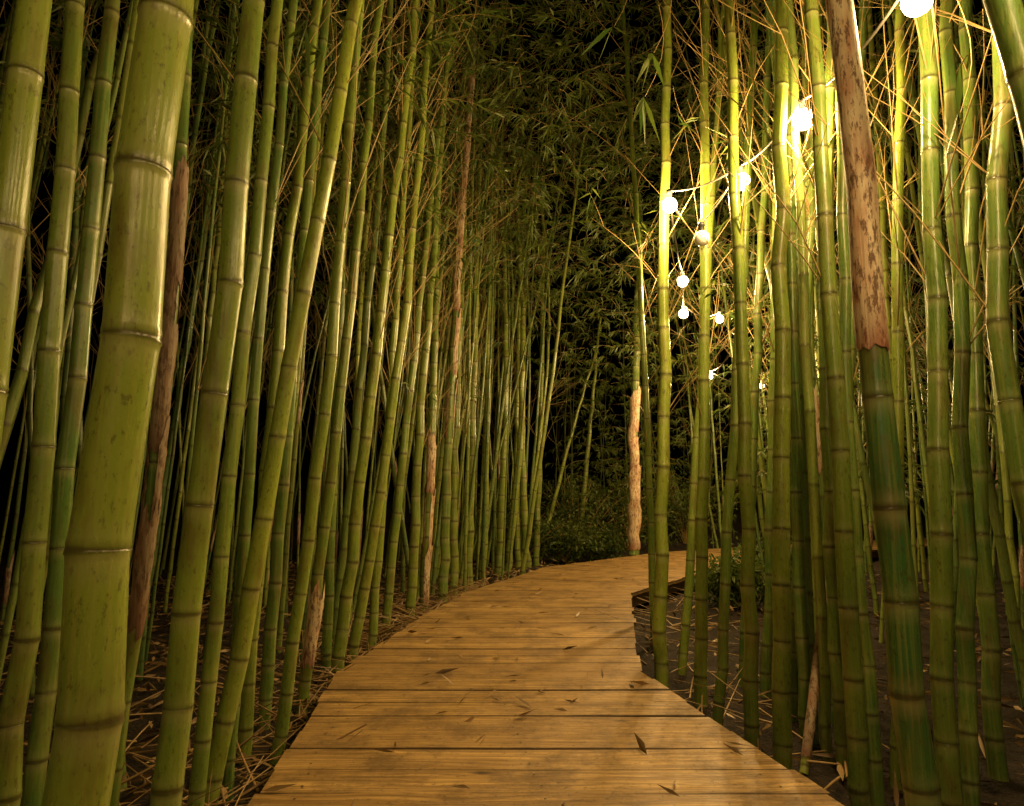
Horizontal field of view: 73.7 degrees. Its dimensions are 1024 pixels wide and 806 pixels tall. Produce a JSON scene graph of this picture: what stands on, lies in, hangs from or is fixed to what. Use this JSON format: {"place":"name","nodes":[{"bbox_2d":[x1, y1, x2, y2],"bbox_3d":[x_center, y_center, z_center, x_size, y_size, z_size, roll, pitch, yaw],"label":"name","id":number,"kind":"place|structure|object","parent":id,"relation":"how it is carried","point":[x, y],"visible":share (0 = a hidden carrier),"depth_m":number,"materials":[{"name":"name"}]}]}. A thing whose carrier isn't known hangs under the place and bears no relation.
{"place":"outdoors","nodes":[
{"label":"outdoors","id":0,"kind":"place"},
{"bbox_2d":[0,478,1023,805],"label":"ground","id":1,"kind":"structure","parent":0,"point":[1010,792],"depth_m":5.13,"materials":[{"name":"brown soil"}]},
{"bbox_2d":[0,0,52,450],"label":"bamboo culm","id":2,"kind":"object","parent":1,"relation":"on","point":[25,80],"visible":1,"depth_m":1.53,"materials":[{"name":"green plant"}]},
{"bbox_2d":[0,0,84,805],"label":"bamboo culm","id":3,"kind":"object","parent":1,"relation":"on","point":[22,662],"visible":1,"depth_m":1.95,"materials":[{"name":"green plant"}]},
{"bbox_2d":[20,0,119,805],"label":"bamboo culm","id":4,"kind":"object","parent":1,"relation":"on","point":[37,752],"visible":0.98,"depth_m":2.29,"materials":[{"name":"green plant"}]},
{"bbox_2d":[41,0,193,805],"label":"bamboo culm","id":5,"kind":"object","parent":1,"relation":"on","point":[89,718],"visible":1,"depth_m":1.27,"materials":[{"name":"green plant"}]},
{"bbox_2d":[120,592,128,792],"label":"bamboo culm","id":6,"kind":"object","parent":1,"relation":"on","point":[124,786],"visible":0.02,"depth_m":2.71,"materials":[{"name":"green plant"}]},
{"bbox_2d":[110,10,193,805],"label":"bamboo culm","id":7,"kind":"object","parent":1,"relation":"on","point":[155,462],"visible":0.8,"depth_m":2.19,"materials":[{"name":"green plant"}]},
{"bbox_2d":[150,0,264,805],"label":"bamboo culm","id":8,"kind":"object","parent":1,"relation":"on","point":[167,786],"visible":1,"depth_m":1.93,"materials":[{"name":"green plant"}]},
{"bbox_2d":[187,0,282,805],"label":"bamboo culm","id":9,"kind":"object","parent":1,"relation":"on","point":[204,726],"visible":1,"depth_m":2.44,"materials":[{"name":"green plant"}]},
{"bbox_2d":[193,0,373,800],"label":"bamboo culm","id":10,"kind":"object","parent":1,"relation":"on","point":[251,439],"visible":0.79,"depth_m":2.85,"materials":[{"name":"green plant"}]},
{"bbox_2d":[205,0,386,763],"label":"bamboo culm","id":11,"kind":"object","parent":1,"relation":"on","point":[246,723],"visible":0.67,"depth_m":3.18,"materials":[{"name":"green plant"}]},
{"bbox_2d":[205,0,407,803],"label":"bamboo culm","id":12,"kind":"object","parent":1,"relation":"on","point":[225,718],"visible":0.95,"depth_m":2.60,"materials":[{"name":"green plant"}]},
{"bbox_2d":[0,0,622,695],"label":"bamboo grove","id":13,"kind":"object","parent":1,"relation":"on","point":[26,366],"visible":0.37,"depth_m":7.51,"materials":[{"name":"green plant"}]},
{"bbox_2d":[256,0,382,730],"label":"bamboo culm","id":14,"kind":"object","parent":1,"relation":"on","point":[271,621],"visible":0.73,"depth_m":3.55,"materials":[{"name":"green plant"}]},
{"bbox_2d":[289,7,400,669],"bbox_3d":[-1.303,-2.258,5.148,1.327,8.322,1.006,0,-8,0],"label":"bamboo culm","id":15,"kind":"object","parent":1,"relation":"on","point":[327,631],"visible":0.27,"depth_m":4.57,"materials":[{"name":"green plant"}]},
{"bbox_2d":[287,0,411,714],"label":"bamboo culm","id":16,"kind":"object","parent":1,"relation":"on","point":[315,606],"visible":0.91,"depth_m":3.92,"materials":[{"name":"green plant"}]},
{"bbox_2d":[269,0,432,764],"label":"bamboo culm","id":17,"kind":"object","parent":1,"relation":"on","point":[293,640],"visible":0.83,"depth_m":3.10,"materials":[{"name":"green plant"}]},
{"bbox_2d":[319,0,467,652],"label":"bamboo culm","id":18,"kind":"object","parent":1,"relation":"on","point":[374,608],"visible":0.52,"depth_m":5.41,"materials":[{"name":"green plant"}]},
{"bbox_2d":[327,0,475,677],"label":"bamboo culm","id":19,"kind":"object","parent":1,"relation":"on","point":[345,600],"visible":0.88,"depth_m":4.61,"materials":[{"name":"green plant"}]},
{"bbox_2d":[345,0,495,665],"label":"bamboo culm","id":20,"kind":"object","parent":1,"relation":"on","point":[364,587],"visible":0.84,"depth_m":5.00,"materials":[{"name":"green plant"}]},
{"bbox_2d":[381,0,481,634],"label":"bamboo culm","id":21,"kind":"object","parent":1,"relation":"on","point":[393,545],"visible":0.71,"depth_m":6.26,"materials":[{"name":"green plant"}]},
{"bbox_2d":[361,0,515,621],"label":"bamboo culm","id":22,"kind":"object","parent":1,"relation":"on","point":[420,439],"visible":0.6,"depth_m":6.86,"materials":[{"name":"green plant"}]},
{"bbox_2d":[381,0,520,614],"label":"bamboo culm","id":23,"kind":"object","parent":1,"relation":"on","point":[426,549],"visible":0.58,"depth_m":7.37,"materials":[{"name":"green plant"}]},
{"bbox_2d":[417,0,517,596],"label":"bamboo culm","id":24,"kind":"object","parent":1,"relation":"on","point":[454,565],"visible":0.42,"depth_m":8.36,"materials":[{"name":"green plant"}]},
{"bbox_2d":[429,0,511,605],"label":"bamboo culm","id":25,"kind":"object","parent":1,"relation":"on","point":[452,375],"visible":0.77,"depth_m":7.70,"materials":[{"name":"green plant"}]},
{"bbox_2d":[437,475,519,553],"bbox_3d":[-0.734,2.371,14.296,2.408,1.745,2.332,0,-8,0],"label":"shrub","id":26,"kind":"object","parent":1,"relation":"on","point":[477,517],"visible":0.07,"depth_m":14.15,"materials":[{"name":"green plant"}]},
{"bbox_2d":[445,27,527,585],"bbox_3d":[-0.423,-1.657,9.890,1.283,8.580,1.010,4,-10,-28],"label":"bamboo culm","id":27,"kind":"object","parent":1,"relation":"on","point":[470,539],"visible":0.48,"depth_m":9.45,"materials":[{"name":"green plant"}]},
{"bbox_2d":[478,94,494,583],"bbox_3d":[-0.387,-1.150,10.486,0.216,7.746,0.129,0,-8,0],"label":"bamboo culm","id":28,"kind":"object","parent":1,"relation":"on","point":[484,433],"visible":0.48,"depth_m":10.22,"materials":[{"name":"green plant"}]},
{"bbox_2d":[494,129,508,576],"bbox_3d":[-0.170,-0.968,11.263,0.245,7.628,0.131,0,-8,0],"label":"bamboo culm","id":29,"kind":"object","parent":1,"relation":"on","point":[500,528],"visible":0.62,"depth_m":10.97,"materials":[{"name":"green plant"}]},
{"bbox_2d":[0,0,1023,550],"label":"bamboo foliage","id":30,"kind":"object","parent":1,"relation":"on","point":[542,202],"visible":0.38,"depth_m":8.23,"materials":[{"name":"green plant"}]},
{"bbox_2d":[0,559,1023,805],"bbox_3d":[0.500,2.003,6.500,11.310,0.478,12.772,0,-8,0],"label":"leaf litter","id":31,"kind":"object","parent":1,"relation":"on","point":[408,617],"visible":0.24,"depth_m":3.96,"materials":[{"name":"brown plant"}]},
{"bbox_2d":[504,156,524,571],"bbox_3d":[0.043,-0.888,11.849,0.387,7.654,0.157,0,-8,0],"label":"bamboo culm","id":32,"kind":"object","parent":1,"relation":"on","point":[522,375],"visible":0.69,"depth_m":11.64,"materials":[{"name":"green plant"}]},
{"bbox_2d":[513,159,527,568],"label":"bamboo culm","id":33,"kind":"object","parent":1,"relation":"on","point":[517,551],"visible":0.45,"depth_m":12.04,"materials":[{"name":"green plant"}]},
{"bbox_2d":[519,156,536,566],"bbox_3d":[0.296,-0.835,12.248,0.358,7.667,0.150,0,-8,0],"label":"bamboo culm","id":34,"kind":"object","parent":1,"relation":"on","point":[523,495],"visible":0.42,"depth_m":11.87,"materials":[{"name":"green plant"}]},
{"bbox_2d":[474,484,582,563],"bbox_3d":[0.364,2.299,12.973,1.998,1.673,1.809,6,-10,-34],"label":"shrub","id":35,"kind":"object","parent":1,"relation":"on","point":[542,523],"visible":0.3,"depth_m":12.79,"materials":[{"name":"green plant"}]},
{"bbox_2d":[533,177,544,565],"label":"bamboo culm","id":36,"kind":"object","parent":1,"relation":"on","point":[536,550],"visible":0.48,"depth_m":12.48,"materials":[{"name":"green plant"}]},
{"bbox_2d":[539,348,596,559],"bbox_3d":[1.144,1.014,14.006,1.322,4.488,0.109,0,-8,0],"label":"bamboo culm","id":37,"kind":"object","parent":1,"relation":"on","point":[554,499],"visible":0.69,"depth_m":13.95,"materials":[{"name":"green plant"}]},
{"bbox_2d":[541,513,606,563],"bbox_3d":[1.071,2.621,13.046,1.610,1.059,1.288,-3,-9,21],"label":"shrub","id":38,"kind":"object","parent":1,"relation":"on","point":[577,544],"visible":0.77,"depth_m":12.89,"materials":[{"name":"green plant"}]},
{"bbox_2d":[520,464,645,549],"bbox_3d":[1.425,2.363,14.556,2.565,2.032,2.578,-7,-11,40],"label":"shrub","id":39,"kind":"object","parent":1,"relation":"on","point":[573,512],"visible":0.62,"depth_m":14.29,"materials":[{"name":"green plant"}]},
{"bbox_2d":[247,538,927,805],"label":"boardwalk","id":40,"kind":"structure","parent":1,"relation":"on","point":[586,748],"depth_m":2.85,"materials":[{"name":"brown wood"}]},
{"bbox_2d":[263,556,747,805],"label":"fallen leaves","id":41,"kind":"object","parent":40,"relation":"on","point":[641,744],"visible":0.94,"depth_m":3.11,"materials":[{"name":"brown plant"}]},
{"bbox_2d":[575,317,601,558],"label":"bamboo culm","id":42,"kind":"object","parent":1,"relation":"on","point":[586,465],"visible":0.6,"depth_m":14.50,"materials":[{"name":"green plant"}]},
{"bbox_2d":[179,155,1016,548],"bbox_3d":[2.764,-0.759,20.685,23.494,9.851,12.535,0,-8,0],"label":"bamboo grove","id":43,"kind":"object","parent":1,"relation":"on","point":[691,419],"visible":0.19,"depth_m":20.84,"materials":[{"name":"green plant"}]},
{"bbox_2d":[573,521,628,560],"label":"shrub","id":44,"kind":"object","parent":1,"relation":"on","point":[610,543],"visible":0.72,"depth_m":13.12,"materials":[{"name":"green plant"}]},
{"bbox_2d":[539,0,711,646],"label":"bamboo culm","id":45,"kind":"object","parent":1,"relation":"on","point":[649,491],"visible":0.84,"depth_m":5.74,"materials":[{"name":"green plant"}]},
{"bbox_2d":[579,454,689,549],"bbox_3d":[2.687,2.291,15.613,2.643,2.242,2.505,0,-8,0],"label":"shrub","id":46,"kind":"object","parent":1,"relation":"on","point":[644,509],"visible":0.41,"depth_m":15.28,"materials":[{"name":"green plant"}]},
{"bbox_2d":[627,194,642,555],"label":"bamboo culm","id":47,"kind":"object","parent":1,"relation":"on","point":[634,511],"visible":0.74,"depth_m":12.81,"materials":[{"name":"beige plant"}]},
{"bbox_2d":[578,0,771,687],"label":"bamboo culm","id":48,"kind":"object","parent":1,"relation":"on","point":[661,661],"visible":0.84,"depth_m":4.35,"materials":[{"name":"green plant"}]},
{"bbox_2d":[275,0,971,161],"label":"bamboo leaf sprig","id":49,"kind":"object","parent":48,"relation":"attached to","point":[640,107],"visible":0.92,"depth_m":2.82,"materials":[{"name":"green plant"}]},
{"bbox_2d":[625,452,739,543],"bbox_3d":[4.145,2.071,16.823,2.814,3.031,2.522,3,-9,-20],"label":"shrub","id":50,"kind":"object","parent":1,"relation":"on","point":[678,518],"visible":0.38,"depth_m":16.36,"materials":[{"name":"green plant"}]},
{"bbox_2d":[625,0,770,707],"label":"bamboo culm","id":51,"kind":"object","parent":1,"relation":"on","point":[701,607],"visible":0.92,"depth_m":4.03,"materials":[{"name":"green plant"}]},
{"bbox_2d":[657,0,742,674],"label":"bamboo culm","id":52,"kind":"object","parent":1,"relation":"on","point":[687,604],"visible":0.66,"depth_m":4.56,"materials":[{"name":"green plant"}]},
{"bbox_2d":[659,0,761,725],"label":"bamboo culm","id":53,"kind":"object","parent":1,"relation":"on","point":[724,609],"visible":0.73,"depth_m":3.57,"materials":[{"name":"green plant"}]},
{"bbox_2d":[693,542,764,608],"bbox_3d":[2.402,1.901,7.344,1.058,0.803,0.844,0,-8,0],"label":"shrub","id":54,"kind":"object","parent":1,"relation":"on","point":[714,583],"visible":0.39,"depth_m":7.20,"materials":[{"name":"green plant"}]},
{"bbox_2d":[648,0,836,687],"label":"bamboo culm","id":55,"kind":"object","parent":1,"relation":"on","point":[758,355],"visible":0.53,"depth_m":4.52,"materials":[{"name":"green plant"}]},
{"bbox_2d":[689,0,806,746],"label":"bamboo culm","id":56,"kind":"object","parent":1,"relation":"on","point":[750,661],"visible":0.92,"depth_m":3.27,"materials":[{"name":"green plant"}]},
{"bbox_2d":[715,527,791,587],"bbox_3d":[3.324,2.042,8.768,1.238,1.062,1.121,0,-8,0],"label":"shrub","id":57,"kind":"object","parent":1,"relation":"on","point":[737,553],"visible":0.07,"depth_m":8.70,"materials":[{"name":"green plant"}]},
{"bbox_2d":[714,5,822,697],"bbox_3d":[1.940,-2.336,4.779,0.888,8.370,1.709,-6,-10,34],"label":"bamboo culm","id":58,"kind":"object","parent":1,"relation":"on","point":[766,659],"visible":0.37,"depth_m":4.13,"materials":[{"name":"green plant"}]},
{"bbox_2d":[676,1,894,746],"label":"bamboo culm","id":59,"kind":"object","parent":1,"relation":"on","point":[799,581],"visible":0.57,"depth_m":3.27,"materials":[{"name":"green plant"}]},
{"bbox_2d":[761,0,822,721],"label":"bamboo culm","id":60,"kind":"object","parent":1,"relation":"on","point":[794,666],"visible":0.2,"depth_m":3.82,"materials":[{"name":"green plant"}]},
{"bbox_2d":[718,0,871,805],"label":"bamboo culm","id":61,"kind":"object","parent":1,"relation":"on","point":[858,787],"visible":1,"depth_m":2.50,"materials":[{"name":"green plant"}]},
{"bbox_2d":[699,0,907,769],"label":"bamboo culm","id":62,"kind":"object","parent":1,"relation":"on","point":[782,742],"visible":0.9,"depth_m":2.96,"materials":[{"name":"green plant"}]},
{"bbox_2d":[799,579,826,774],"bbox_3d":[1.466,0.918,3.204,0.046,1.333,0.850,-7,-11,40],"label":"dead bamboo cane","id":63,"kind":"object","parent":1,"relation":"on","point":[809,729],"visible":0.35,"depth_m":2.91,"materials":[{"name":"brown plant"}]},
{"bbox_2d":[659,0,1023,761],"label":"bamboo grove","id":64,"kind":"object","parent":1,"relation":"on","point":[1011,570],"visible":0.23,"depth_m":5.13,"materials":[{"name":"green plant"}]},
{"bbox_2d":[666,0,899,383],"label":"string lights","id":65,"kind":"object","parent":64,"relation":"attached to","point":[699,240],"visible":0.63,"depth_m":4.05,"materials":[{"name":"glass"},{"name":"plastic"}]},
{"bbox_2d":[745,0,943,777],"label":"bamboo culm","id":66,"kind":"object","parent":1,"relation":"on","point":[834,650],"visible":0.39,"depth_m":2.94,"materials":[{"name":"green plant"}]},
{"bbox_2d":[753,0,943,805],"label":"bamboo culm","id":67,"kind":"object","parent":1,"relation":"on","point":[876,785],"visible":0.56,"depth_m":2.70,"materials":[{"name":"green plant"}]},
{"bbox_2d":[800,0,938,723],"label":"bamboo culm","id":68,"kind":"object","parent":1,"relation":"on","point":[862,27],"visible":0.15,"depth_m":3.72,"materials":[{"name":"green plant"}]},
{"bbox_2d":[825,0,941,805],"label":"bamboo culm","id":69,"kind":"object","parent":1,"relation":"on","point":[920,784],"visible":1,"depth_m":1.94,"materials":[{"name":"green plant"}]},
{"bbox_2d":[797,0,992,790],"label":"bamboo culm","id":70,"kind":"object","parent":1,"relation":"on","point":[896,231],"visible":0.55,"depth_m":3.01,"materials":[{"name":"green plant"}]},
{"bbox_2d":[772,0,1023,536],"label":"bamboo culm","id":71,"kind":"object","parent":1,"relation":"on","point":[1006,381],"visible":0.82,"depth_m":2.27,"materials":[{"name":"green plant"}]},
{"bbox_2d":[783,0,1015,805],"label":"bamboo culm","id":72,"kind":"object","parent":1,"relation":"on","point":[944,716],"visible":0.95,"depth_m":2.34,"materials":[{"name":"green plant"}]},
{"bbox_2d":[879,0,1018,781],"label":"bamboo culm","id":73,"kind":"object","parent":1,"relation":"on","point":[993,731],"visible":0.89,"depth_m":2.98,"materials":[{"name":"green plant"}]},
{"bbox_2d":[896,0,1023,805],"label":"bamboo culm","id":74,"kind":"object","parent":1,"relation":"on","point":[968,732],"visible":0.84,"depth_m":2.59,"materials":[{"name":"green plant"}]},
{"bbox_2d":[983,0,1023,149],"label":"bamboo culm","id":75,"kind":"object","parent":1,"relation":"on","point":[1006,19],"visible":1,"depth_m":1.63,"materials":[{"name":"green plant"}]},
{"bbox_2d":[0,0,1023,487],"label":"sky","id":76,"kind":"structure","parent":0,"point":[6,469],"materials":[{"name":"black"}]}
]}

